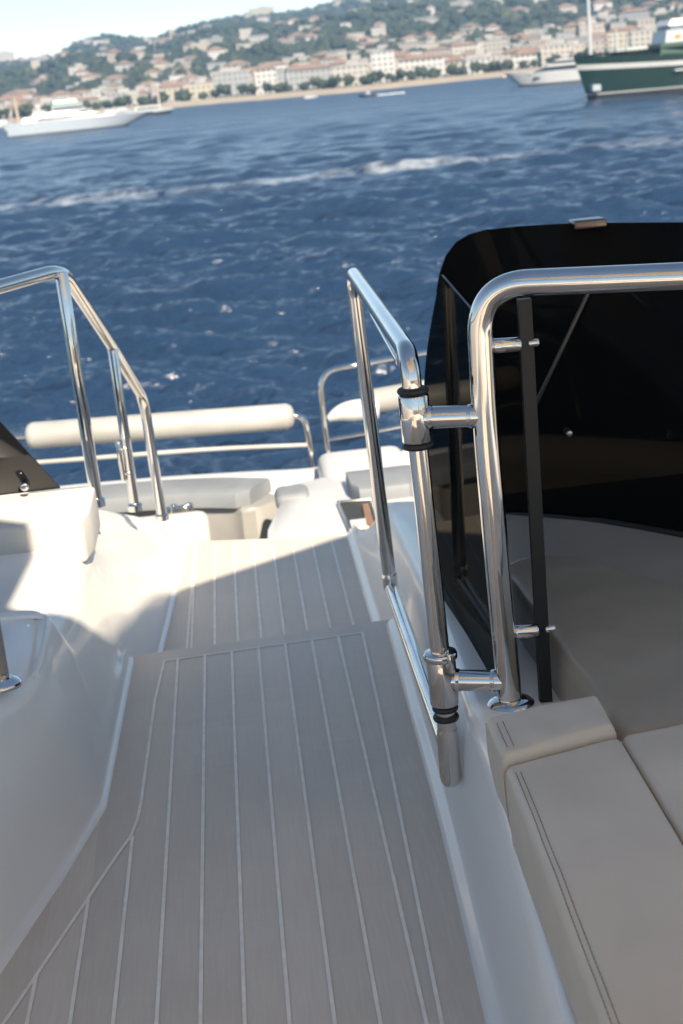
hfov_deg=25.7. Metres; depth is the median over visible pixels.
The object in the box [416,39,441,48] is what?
villa
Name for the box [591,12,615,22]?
town house
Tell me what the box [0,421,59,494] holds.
side windscreen
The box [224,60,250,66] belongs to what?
town house
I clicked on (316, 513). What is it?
foredeck moulding
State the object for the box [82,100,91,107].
promenade tree
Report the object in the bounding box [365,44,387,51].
town house
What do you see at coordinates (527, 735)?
seat cushion
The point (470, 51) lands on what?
town house
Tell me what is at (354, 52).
town house
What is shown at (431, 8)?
villa
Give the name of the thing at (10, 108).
apartment building
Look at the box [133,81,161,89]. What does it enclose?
town house
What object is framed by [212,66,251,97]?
apartment building
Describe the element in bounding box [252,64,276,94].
apartment building
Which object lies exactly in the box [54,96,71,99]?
town house
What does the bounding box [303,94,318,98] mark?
speedboat
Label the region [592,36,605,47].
town house
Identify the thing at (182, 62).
villa
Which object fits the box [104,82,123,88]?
town house
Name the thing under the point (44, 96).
town house
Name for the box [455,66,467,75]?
promenade tree
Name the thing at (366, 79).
promenade tree
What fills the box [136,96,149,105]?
promenade tree
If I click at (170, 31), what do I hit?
villa
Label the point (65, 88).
town house
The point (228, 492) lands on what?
backrest cushion
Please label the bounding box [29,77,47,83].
villa
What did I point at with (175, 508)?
mooring cleat
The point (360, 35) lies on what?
villa
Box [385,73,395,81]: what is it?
promenade tree
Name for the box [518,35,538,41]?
town house
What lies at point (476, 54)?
town house
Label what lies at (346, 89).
beach
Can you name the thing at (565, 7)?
villa
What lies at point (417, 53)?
town house
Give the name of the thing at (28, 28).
sky
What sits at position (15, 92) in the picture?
villa
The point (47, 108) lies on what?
promenade tree
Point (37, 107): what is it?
apartment building
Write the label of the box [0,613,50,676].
drip rail
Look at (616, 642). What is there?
lounge pad
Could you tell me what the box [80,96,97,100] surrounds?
town house
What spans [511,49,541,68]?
apartment building
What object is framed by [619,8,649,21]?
town house
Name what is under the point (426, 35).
villa
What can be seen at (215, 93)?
promenade tree
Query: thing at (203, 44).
villa
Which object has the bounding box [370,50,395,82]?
apartment building
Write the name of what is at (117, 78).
town house
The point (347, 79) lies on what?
promenade tree
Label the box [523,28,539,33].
town house
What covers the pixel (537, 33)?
villa
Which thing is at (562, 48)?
apartment building
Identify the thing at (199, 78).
town house
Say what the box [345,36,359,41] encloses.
villa
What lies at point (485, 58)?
apartment building
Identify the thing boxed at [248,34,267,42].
villa
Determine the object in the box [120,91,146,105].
apartment building
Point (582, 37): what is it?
town house
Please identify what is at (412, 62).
apartment building
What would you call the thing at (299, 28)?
villa
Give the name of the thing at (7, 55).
hilltop building
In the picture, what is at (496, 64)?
promenade tree
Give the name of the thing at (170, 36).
villa
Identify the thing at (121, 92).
town house
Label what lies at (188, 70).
town house
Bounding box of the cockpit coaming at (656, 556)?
[506,515,682,587]
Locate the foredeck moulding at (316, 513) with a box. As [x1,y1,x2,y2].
[267,477,413,538]
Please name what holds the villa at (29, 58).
on the hills
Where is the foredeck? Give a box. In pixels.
[0,450,409,496]
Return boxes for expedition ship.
[573,0,682,100]
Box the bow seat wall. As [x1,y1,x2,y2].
[120,493,277,540]
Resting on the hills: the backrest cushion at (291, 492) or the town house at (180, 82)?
the town house at (180, 82)
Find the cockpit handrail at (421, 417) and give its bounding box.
[398,262,682,712]
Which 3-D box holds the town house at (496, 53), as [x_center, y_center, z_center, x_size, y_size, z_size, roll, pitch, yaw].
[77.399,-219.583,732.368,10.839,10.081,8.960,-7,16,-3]
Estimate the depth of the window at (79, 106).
567.24 m
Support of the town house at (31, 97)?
on the hills
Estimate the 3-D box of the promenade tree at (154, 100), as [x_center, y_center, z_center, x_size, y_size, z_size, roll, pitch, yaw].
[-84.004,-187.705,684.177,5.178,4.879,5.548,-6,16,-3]
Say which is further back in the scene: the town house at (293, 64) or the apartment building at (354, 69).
the town house at (293, 64)
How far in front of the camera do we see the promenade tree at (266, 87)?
653.09 m
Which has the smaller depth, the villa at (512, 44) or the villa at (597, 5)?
the villa at (512, 44)
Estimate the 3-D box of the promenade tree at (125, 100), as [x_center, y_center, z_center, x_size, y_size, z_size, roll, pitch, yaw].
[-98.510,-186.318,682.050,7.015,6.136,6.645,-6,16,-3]
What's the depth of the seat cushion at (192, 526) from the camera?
5.66 m
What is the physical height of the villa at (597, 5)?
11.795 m
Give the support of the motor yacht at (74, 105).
on the sea
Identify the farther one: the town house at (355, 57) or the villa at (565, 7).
the villa at (565, 7)
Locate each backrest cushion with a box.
[29,477,271,512]
[274,484,308,507]
[318,446,407,477]
[345,465,412,499]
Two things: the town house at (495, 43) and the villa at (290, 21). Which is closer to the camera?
the town house at (495, 43)
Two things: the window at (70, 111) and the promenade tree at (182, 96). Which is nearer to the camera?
the window at (70, 111)
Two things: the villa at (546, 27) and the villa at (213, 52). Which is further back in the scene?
the villa at (213, 52)
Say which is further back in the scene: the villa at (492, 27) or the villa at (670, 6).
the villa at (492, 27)
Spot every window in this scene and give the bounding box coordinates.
[37,112,107,120]
[40,111,77,115]
[53,105,83,109]
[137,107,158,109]
[535,59,576,71]
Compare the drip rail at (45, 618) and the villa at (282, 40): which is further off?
the villa at (282, 40)
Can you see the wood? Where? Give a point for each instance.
(227, 28)
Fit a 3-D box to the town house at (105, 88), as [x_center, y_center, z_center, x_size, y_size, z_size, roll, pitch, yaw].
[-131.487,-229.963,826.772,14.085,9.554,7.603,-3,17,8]
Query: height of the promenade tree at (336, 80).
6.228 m
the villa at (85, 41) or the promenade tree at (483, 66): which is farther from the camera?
the villa at (85, 41)
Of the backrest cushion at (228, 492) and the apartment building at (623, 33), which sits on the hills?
the apartment building at (623, 33)
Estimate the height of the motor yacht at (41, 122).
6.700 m
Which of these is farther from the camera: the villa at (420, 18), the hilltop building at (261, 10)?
the hilltop building at (261, 10)
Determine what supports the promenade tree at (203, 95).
on the hills
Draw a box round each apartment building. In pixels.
[4,103,29,118]
[27,97,52,115]
[69,97,88,101]
[89,95,115,109]
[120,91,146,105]
[156,81,182,102]
[182,79,214,100]
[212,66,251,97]
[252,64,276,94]
[287,63,332,90]
[330,60,368,86]
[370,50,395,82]
[398,53,444,79]
[444,56,464,75]
[465,52,501,73]
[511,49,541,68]
[540,39,573,66]
[582,39,604,55]
[607,26,631,46]
[630,24,656,46]
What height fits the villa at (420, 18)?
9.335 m
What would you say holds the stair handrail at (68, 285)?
on the side moulding at (107, 606)
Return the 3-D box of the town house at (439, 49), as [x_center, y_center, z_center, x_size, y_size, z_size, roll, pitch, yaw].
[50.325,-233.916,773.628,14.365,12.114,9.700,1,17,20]
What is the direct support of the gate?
attached to the cockpit handrail at (421, 417)
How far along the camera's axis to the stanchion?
2.41 m
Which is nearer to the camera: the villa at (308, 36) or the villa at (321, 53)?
the villa at (321, 53)
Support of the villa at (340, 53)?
on the hills
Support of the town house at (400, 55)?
on the hills
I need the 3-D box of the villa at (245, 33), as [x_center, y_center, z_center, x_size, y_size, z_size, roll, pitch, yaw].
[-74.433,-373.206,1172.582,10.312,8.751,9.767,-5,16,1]
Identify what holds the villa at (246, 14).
on the hills
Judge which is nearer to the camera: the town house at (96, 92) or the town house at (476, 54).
the town house at (476, 54)
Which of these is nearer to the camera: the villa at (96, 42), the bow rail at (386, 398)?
the bow rail at (386, 398)
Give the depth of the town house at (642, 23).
803.19 m
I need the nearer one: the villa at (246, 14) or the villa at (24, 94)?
the villa at (24, 94)
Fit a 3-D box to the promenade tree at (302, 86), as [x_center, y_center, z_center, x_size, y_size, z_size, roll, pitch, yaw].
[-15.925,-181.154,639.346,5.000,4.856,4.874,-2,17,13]
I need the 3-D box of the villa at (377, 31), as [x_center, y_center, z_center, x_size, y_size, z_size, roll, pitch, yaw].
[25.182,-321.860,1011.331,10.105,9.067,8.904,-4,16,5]
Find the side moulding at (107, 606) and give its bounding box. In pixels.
[0,509,185,973]
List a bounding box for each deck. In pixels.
[0,619,485,1023]
[163,536,370,651]
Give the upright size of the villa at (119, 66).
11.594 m
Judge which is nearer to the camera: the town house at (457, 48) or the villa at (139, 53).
the town house at (457, 48)
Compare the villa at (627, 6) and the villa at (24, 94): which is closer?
the villa at (24, 94)
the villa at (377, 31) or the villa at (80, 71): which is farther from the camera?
the villa at (377, 31)
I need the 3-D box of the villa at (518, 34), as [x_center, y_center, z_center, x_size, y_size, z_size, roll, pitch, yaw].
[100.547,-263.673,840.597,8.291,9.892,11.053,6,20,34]
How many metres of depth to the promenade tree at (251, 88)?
659.02 m
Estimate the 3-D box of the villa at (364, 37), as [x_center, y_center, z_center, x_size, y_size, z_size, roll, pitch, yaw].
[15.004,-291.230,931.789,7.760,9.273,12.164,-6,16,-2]
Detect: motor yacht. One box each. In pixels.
[6,110,153,137]
[51,99,92,112]
[127,83,174,115]
[503,50,580,86]
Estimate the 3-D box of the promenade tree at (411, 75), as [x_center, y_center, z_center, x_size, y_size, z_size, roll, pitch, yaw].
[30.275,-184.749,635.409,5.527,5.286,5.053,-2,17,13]
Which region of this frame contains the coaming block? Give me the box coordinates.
[0,487,99,561]
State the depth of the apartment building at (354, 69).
635.29 m
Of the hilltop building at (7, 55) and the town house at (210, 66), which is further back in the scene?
the hilltop building at (7, 55)
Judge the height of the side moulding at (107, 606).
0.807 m
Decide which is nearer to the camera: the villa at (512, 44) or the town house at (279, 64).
the villa at (512, 44)
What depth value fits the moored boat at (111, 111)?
583.51 m
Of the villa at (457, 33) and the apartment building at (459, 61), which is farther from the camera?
the villa at (457, 33)
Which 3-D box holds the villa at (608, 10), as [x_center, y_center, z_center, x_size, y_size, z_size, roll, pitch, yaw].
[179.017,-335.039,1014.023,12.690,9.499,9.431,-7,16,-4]
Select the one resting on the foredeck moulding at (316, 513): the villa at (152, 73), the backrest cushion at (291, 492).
the backrest cushion at (291, 492)
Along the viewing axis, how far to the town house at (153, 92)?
720.53 m
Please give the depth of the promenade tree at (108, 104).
679.80 m
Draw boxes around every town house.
[0,95,21,103]
[0,103,18,117]
[11,95,40,101]
[34,95,47,97]
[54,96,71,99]
[63,82,79,90]
[77,73,101,81]
[80,88,107,96]
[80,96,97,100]
[88,85,112,90]
[101,88,139,98]
[102,74,127,84]
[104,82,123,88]
[129,86,144,90]
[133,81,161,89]
[139,89,150,96]
[141,82,159,90]
[150,82,174,98]
[163,74,184,80]
[170,80,189,84]
[171,66,192,74]
[178,74,201,81]
[187,76,212,82]
[203,62,225,69]
[209,67,227,76]
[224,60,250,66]
[244,67,256,83]
[252,67,284,83]
[256,61,288,68]
[282,53,310,62]
[285,62,298,69]
[308,58,319,63]
[319,55,339,64]
[329,58,346,66]
[347,50,359,54]
[348,55,367,60]
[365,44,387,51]
[392,38,424,50]
[394,51,412,69]
[407,51,422,54]
[423,46,450,53]
[435,52,457,60]
[442,35,466,41]
[448,41,478,56]
[459,49,473,57]
[463,49,489,57]
[474,42,481,48]
[475,34,492,40]
[479,35,509,52]
[492,51,504,55]
[501,47,517,61]
[509,43,537,48]
[513,46,540,53]
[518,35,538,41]
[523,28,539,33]
[526,35,560,43]
[534,40,552,47]
[556,31,574,39]
[564,35,574,40]
[565,40,582,53]
[566,32,600,43]
[575,19,603,35]
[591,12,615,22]
[592,32,606,37]
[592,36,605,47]
[606,21,625,30]
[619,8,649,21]
[637,17,654,29]
[652,8,673,14]
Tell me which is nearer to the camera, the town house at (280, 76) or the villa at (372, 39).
the town house at (280, 76)
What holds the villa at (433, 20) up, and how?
on the hills
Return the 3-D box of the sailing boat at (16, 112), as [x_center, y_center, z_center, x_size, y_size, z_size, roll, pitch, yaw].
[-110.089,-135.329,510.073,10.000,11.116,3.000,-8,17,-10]
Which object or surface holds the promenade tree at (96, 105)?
on the hills
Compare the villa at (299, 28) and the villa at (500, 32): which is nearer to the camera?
the villa at (500, 32)
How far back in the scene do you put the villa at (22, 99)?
804.99 m
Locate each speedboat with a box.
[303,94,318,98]
[358,91,375,97]
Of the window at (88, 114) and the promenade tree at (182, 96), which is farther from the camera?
the promenade tree at (182, 96)
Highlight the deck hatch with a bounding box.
[337,498,375,530]
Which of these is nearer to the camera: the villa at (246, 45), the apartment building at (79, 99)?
the apartment building at (79, 99)
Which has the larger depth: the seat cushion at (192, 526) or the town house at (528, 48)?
the town house at (528, 48)
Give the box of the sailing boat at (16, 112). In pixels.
[5,97,19,130]
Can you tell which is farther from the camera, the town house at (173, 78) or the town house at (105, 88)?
the town house at (173, 78)
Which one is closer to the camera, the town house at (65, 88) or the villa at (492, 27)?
the town house at (65, 88)
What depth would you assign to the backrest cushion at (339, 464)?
6.45 m
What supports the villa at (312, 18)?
on the hills
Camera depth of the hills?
1014.73 m
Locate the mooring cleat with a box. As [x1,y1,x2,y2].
[166,502,193,513]
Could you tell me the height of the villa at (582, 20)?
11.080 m
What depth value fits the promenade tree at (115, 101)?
681.33 m
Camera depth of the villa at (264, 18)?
1530.46 m
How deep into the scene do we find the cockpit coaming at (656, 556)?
2.94 m
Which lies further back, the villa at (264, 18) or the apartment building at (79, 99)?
the villa at (264, 18)
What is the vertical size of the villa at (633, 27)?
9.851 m
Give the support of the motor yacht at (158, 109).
on the sea
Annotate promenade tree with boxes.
[1,107,10,118]
[12,107,24,117]
[19,102,33,116]
[40,103,52,112]
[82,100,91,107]
[90,102,101,109]
[101,100,113,108]
[112,97,123,106]
[117,95,132,106]
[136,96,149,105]
[152,95,162,103]
[159,91,168,102]
[174,89,188,101]
[198,91,207,99]
[210,89,219,97]
[216,83,231,97]
[236,84,246,95]
[245,83,257,94]
[262,82,271,93]
[272,82,284,92]
[282,84,292,91]
[298,81,309,90]
[309,76,323,89]
[319,79,336,88]
[328,75,341,87]
[342,74,354,86]
[359,71,373,84]
[372,70,384,83]
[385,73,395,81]
[396,68,406,80]
[406,70,418,79]
[414,65,429,78]
[427,67,440,78]
[446,63,457,75]
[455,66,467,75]
[469,61,480,73]
[479,62,489,72]
[489,60,502,71]
[502,59,513,70]
[519,60,528,68]
[529,59,539,67]
[546,57,554,63]
[551,54,560,61]
[579,47,595,56]
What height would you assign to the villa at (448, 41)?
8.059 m
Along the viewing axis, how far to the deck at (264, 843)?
2.39 m
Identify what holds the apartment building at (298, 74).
on the hills
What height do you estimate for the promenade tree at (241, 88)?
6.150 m
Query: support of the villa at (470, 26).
on the hills
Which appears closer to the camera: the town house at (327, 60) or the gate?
the gate
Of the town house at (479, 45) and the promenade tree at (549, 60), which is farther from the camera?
the town house at (479, 45)
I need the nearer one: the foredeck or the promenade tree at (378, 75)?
the foredeck
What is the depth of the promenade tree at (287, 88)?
643.65 m
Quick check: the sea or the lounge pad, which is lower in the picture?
the lounge pad
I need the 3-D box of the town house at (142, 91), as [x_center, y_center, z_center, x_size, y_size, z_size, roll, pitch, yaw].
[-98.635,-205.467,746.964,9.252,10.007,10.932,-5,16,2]
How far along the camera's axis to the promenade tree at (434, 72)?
635.73 m
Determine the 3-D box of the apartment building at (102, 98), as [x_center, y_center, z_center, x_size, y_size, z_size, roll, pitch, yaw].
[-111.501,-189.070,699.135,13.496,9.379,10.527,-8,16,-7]
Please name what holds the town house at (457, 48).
on the hills
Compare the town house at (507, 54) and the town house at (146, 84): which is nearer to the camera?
the town house at (507, 54)
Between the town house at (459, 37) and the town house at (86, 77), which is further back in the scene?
the town house at (86, 77)
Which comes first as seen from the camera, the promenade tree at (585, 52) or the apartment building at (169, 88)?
the promenade tree at (585, 52)
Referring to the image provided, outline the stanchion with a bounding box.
[0,622,21,693]
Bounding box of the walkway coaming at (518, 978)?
[347,501,576,1023]
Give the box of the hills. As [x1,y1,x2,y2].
[0,0,657,119]
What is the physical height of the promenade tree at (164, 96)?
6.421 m
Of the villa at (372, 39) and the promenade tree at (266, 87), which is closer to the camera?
the promenade tree at (266, 87)
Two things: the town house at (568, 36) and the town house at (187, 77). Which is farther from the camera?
the town house at (187, 77)
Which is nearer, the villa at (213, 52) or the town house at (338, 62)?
the town house at (338, 62)
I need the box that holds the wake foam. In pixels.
[377,92,404,95]
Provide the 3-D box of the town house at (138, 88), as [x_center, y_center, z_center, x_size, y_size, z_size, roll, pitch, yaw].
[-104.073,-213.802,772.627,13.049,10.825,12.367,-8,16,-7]
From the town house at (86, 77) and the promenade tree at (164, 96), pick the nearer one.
the promenade tree at (164, 96)
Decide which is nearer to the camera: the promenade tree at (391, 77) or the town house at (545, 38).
the promenade tree at (391, 77)
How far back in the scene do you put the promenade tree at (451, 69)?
640.36 m
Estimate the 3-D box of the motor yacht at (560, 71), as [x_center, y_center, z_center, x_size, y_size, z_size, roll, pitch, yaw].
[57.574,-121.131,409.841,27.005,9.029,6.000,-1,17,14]
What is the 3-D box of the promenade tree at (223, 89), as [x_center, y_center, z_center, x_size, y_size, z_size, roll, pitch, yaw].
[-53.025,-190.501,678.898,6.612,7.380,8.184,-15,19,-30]
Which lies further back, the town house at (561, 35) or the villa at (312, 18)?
the villa at (312, 18)
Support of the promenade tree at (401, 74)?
on the hills
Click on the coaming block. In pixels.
(67, 520)
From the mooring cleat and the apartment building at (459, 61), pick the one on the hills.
the apartment building at (459, 61)
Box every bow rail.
[12,403,315,467]
[318,350,426,453]
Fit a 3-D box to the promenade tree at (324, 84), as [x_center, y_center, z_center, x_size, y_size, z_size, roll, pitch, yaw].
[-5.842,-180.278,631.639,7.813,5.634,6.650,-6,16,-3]
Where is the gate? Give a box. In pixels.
[346,268,461,786]
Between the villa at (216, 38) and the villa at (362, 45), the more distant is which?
the villa at (216, 38)
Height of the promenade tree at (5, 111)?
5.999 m
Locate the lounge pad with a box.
[510,556,682,741]
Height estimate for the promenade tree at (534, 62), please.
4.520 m
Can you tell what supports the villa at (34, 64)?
on the hills
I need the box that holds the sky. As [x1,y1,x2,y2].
[0,0,333,58]
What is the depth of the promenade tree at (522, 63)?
644.76 m
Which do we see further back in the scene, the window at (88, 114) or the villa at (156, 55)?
the villa at (156, 55)
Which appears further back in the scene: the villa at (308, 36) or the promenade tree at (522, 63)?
the villa at (308, 36)
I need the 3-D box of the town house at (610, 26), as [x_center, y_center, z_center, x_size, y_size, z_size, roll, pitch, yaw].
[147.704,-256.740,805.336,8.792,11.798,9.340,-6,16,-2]
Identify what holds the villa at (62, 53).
on the hills
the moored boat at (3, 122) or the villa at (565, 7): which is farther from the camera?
the villa at (565, 7)
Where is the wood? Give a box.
[0,0,682,118]
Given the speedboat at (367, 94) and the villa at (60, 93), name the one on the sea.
the speedboat at (367, 94)
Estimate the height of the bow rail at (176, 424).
0.424 m
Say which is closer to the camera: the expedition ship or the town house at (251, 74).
the expedition ship
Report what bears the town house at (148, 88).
on the hills
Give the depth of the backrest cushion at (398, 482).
5.89 m
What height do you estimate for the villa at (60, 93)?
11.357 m
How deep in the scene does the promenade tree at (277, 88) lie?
654.21 m
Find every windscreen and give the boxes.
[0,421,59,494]
[424,216,682,702]
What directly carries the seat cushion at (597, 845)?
on the bench base
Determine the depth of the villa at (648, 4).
985.56 m
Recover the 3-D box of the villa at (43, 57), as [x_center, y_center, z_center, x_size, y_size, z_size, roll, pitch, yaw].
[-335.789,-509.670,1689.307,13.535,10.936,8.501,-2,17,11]
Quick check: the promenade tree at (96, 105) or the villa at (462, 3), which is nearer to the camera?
the promenade tree at (96, 105)
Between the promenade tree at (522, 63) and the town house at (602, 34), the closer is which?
the promenade tree at (522, 63)
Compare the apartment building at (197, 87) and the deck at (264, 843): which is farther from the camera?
the apartment building at (197, 87)
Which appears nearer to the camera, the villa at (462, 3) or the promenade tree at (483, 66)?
the promenade tree at (483, 66)
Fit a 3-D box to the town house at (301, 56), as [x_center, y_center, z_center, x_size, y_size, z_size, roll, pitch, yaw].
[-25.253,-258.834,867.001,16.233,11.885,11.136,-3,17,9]
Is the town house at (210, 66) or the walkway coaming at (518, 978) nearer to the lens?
the walkway coaming at (518, 978)
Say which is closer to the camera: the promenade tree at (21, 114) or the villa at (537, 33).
the promenade tree at (21, 114)
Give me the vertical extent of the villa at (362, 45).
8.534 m
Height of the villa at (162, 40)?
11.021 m
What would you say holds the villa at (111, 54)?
on the hills
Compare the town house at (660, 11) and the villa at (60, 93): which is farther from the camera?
the town house at (660, 11)
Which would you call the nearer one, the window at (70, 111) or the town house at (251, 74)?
the window at (70, 111)
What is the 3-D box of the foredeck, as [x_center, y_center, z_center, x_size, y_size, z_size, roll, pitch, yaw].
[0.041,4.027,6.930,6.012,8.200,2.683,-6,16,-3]
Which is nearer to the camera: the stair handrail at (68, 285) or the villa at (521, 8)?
the stair handrail at (68, 285)
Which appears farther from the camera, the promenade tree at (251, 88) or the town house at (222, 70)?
the town house at (222, 70)
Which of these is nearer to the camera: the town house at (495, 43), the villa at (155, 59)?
the town house at (495, 43)
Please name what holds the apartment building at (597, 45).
on the hills
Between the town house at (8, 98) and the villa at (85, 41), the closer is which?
the town house at (8, 98)
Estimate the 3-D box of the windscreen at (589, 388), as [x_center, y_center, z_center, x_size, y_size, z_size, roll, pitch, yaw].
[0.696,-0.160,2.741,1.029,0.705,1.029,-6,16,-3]
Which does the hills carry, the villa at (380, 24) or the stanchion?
the villa at (380, 24)
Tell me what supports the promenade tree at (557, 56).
on the hills
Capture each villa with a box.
[8,89,33,94]
[10,97,31,102]
[16,92,37,98]
[23,56,35,60]
[26,60,39,69]
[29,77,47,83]
[36,54,49,61]
[48,90,70,97]
[57,51,67,56]
[66,63,87,75]
[69,90,90,97]
[74,68,88,75]
[80,39,92,43]
[93,40,102,48]
[106,49,122,62]
[115,60,133,71]
[125,49,145,58]
[130,46,145,49]
[144,69,158,77]
[150,56,165,62]
[153,37,171,48]
[153,53,170,57]
[154,59,169,69]
[165,59,190,67]
[166,29,176,34]
[166,33,179,38]
[182,56,196,60]
[183,41,194,51]
[190,39,213,50]
[203,47,227,59]
[206,35,222,41]
[235,42,254,50]
[239,28,252,39]
[242,12,250,17]
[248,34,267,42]
[257,15,269,21]
[278,38,291,42]
[286,32,305,40]
[287,18,298,24]
[296,25,311,31]
[298,33,322,40]
[306,16,318,21]
[311,51,325,59]
[325,49,346,59]
[336,22,350,27]
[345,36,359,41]
[347,32,364,38]
[356,41,375,48]
[359,35,371,42]
[361,38,378,41]
[370,27,385,36]
[373,21,385,26]
[400,35,423,40]
[414,16,434,20]
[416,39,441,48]
[420,32,435,38]
[424,17,438,23]
[426,5,434,14]
[436,39,458,43]
[445,32,465,36]
[449,0,469,6]
[460,23,479,31]
[484,24,500,30]
[493,30,506,36]
[506,42,523,48]
[511,6,529,11]
[513,32,527,36]
[520,30,549,36]
[539,24,560,31]
[555,3,576,12]
[562,22,577,31]
[574,17,594,23]
[590,0,612,12]
[598,9,615,12]
[619,4,633,8]
[626,25,640,29]
[641,1,658,8]
[664,2,682,9]
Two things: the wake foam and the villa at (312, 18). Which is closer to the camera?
the wake foam
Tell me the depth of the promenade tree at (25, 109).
675.40 m
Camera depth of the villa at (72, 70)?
988.79 m
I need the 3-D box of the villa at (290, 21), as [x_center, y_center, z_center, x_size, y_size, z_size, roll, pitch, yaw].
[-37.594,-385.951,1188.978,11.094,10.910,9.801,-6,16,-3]
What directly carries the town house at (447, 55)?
on the hills
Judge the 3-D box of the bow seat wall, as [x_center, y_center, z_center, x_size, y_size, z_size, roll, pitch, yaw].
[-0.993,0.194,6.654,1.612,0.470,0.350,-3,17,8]
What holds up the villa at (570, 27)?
on the hills
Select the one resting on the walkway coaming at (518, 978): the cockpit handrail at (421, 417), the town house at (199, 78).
the cockpit handrail at (421, 417)
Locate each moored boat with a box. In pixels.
[0,119,14,126]
[104,109,122,113]
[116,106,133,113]
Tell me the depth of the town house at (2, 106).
719.35 m
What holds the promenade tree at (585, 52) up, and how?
on the hills
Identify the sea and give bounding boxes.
[0,77,682,485]
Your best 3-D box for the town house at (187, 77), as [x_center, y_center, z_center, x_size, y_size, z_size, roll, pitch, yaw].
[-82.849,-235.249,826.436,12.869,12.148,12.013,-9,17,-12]
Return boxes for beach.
[6,67,542,123]
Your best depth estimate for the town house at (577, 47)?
702.34 m
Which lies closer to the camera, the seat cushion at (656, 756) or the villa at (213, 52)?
the seat cushion at (656, 756)
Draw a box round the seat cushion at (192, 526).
[140,511,211,541]
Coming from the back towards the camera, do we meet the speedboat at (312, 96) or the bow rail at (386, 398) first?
the speedboat at (312, 96)
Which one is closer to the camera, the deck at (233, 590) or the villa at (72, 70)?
the deck at (233, 590)
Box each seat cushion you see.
[140,511,211,541]
[485,696,616,829]
[505,739,682,1023]
[621,724,682,844]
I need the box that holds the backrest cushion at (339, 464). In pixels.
[318,446,407,477]
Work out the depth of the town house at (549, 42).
688.50 m
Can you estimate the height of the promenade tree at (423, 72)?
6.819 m
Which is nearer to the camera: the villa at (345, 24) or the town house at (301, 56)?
the town house at (301, 56)
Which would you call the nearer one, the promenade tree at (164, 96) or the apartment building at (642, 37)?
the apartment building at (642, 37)
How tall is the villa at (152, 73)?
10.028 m
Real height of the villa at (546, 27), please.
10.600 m
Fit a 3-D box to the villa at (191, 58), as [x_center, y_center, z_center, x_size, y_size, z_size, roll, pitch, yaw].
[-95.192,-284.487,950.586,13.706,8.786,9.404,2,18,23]
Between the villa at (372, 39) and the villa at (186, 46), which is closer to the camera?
the villa at (372, 39)
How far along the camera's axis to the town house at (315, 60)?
782.19 m
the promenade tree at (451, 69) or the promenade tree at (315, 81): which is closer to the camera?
the promenade tree at (315, 81)
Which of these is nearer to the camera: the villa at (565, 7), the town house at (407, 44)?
the town house at (407, 44)
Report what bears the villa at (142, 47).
on the hills
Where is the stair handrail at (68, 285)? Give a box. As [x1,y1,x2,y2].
[0,266,168,521]
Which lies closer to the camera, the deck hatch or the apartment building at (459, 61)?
the deck hatch
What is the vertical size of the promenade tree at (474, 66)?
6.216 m
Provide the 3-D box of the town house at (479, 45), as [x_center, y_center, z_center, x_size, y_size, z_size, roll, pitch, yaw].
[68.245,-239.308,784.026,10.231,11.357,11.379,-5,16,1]
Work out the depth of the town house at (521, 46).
725.67 m
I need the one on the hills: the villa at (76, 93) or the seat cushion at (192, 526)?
the villa at (76, 93)
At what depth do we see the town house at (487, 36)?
840.12 m
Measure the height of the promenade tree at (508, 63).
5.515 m
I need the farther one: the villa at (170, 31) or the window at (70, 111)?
the villa at (170, 31)
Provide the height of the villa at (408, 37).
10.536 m
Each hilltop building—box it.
[0,51,14,61]
[248,6,273,15]
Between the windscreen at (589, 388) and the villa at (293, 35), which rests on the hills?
the villa at (293, 35)
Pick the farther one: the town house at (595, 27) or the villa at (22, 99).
the villa at (22, 99)
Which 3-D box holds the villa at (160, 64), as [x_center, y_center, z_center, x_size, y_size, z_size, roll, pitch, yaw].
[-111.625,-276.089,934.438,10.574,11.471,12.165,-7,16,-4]

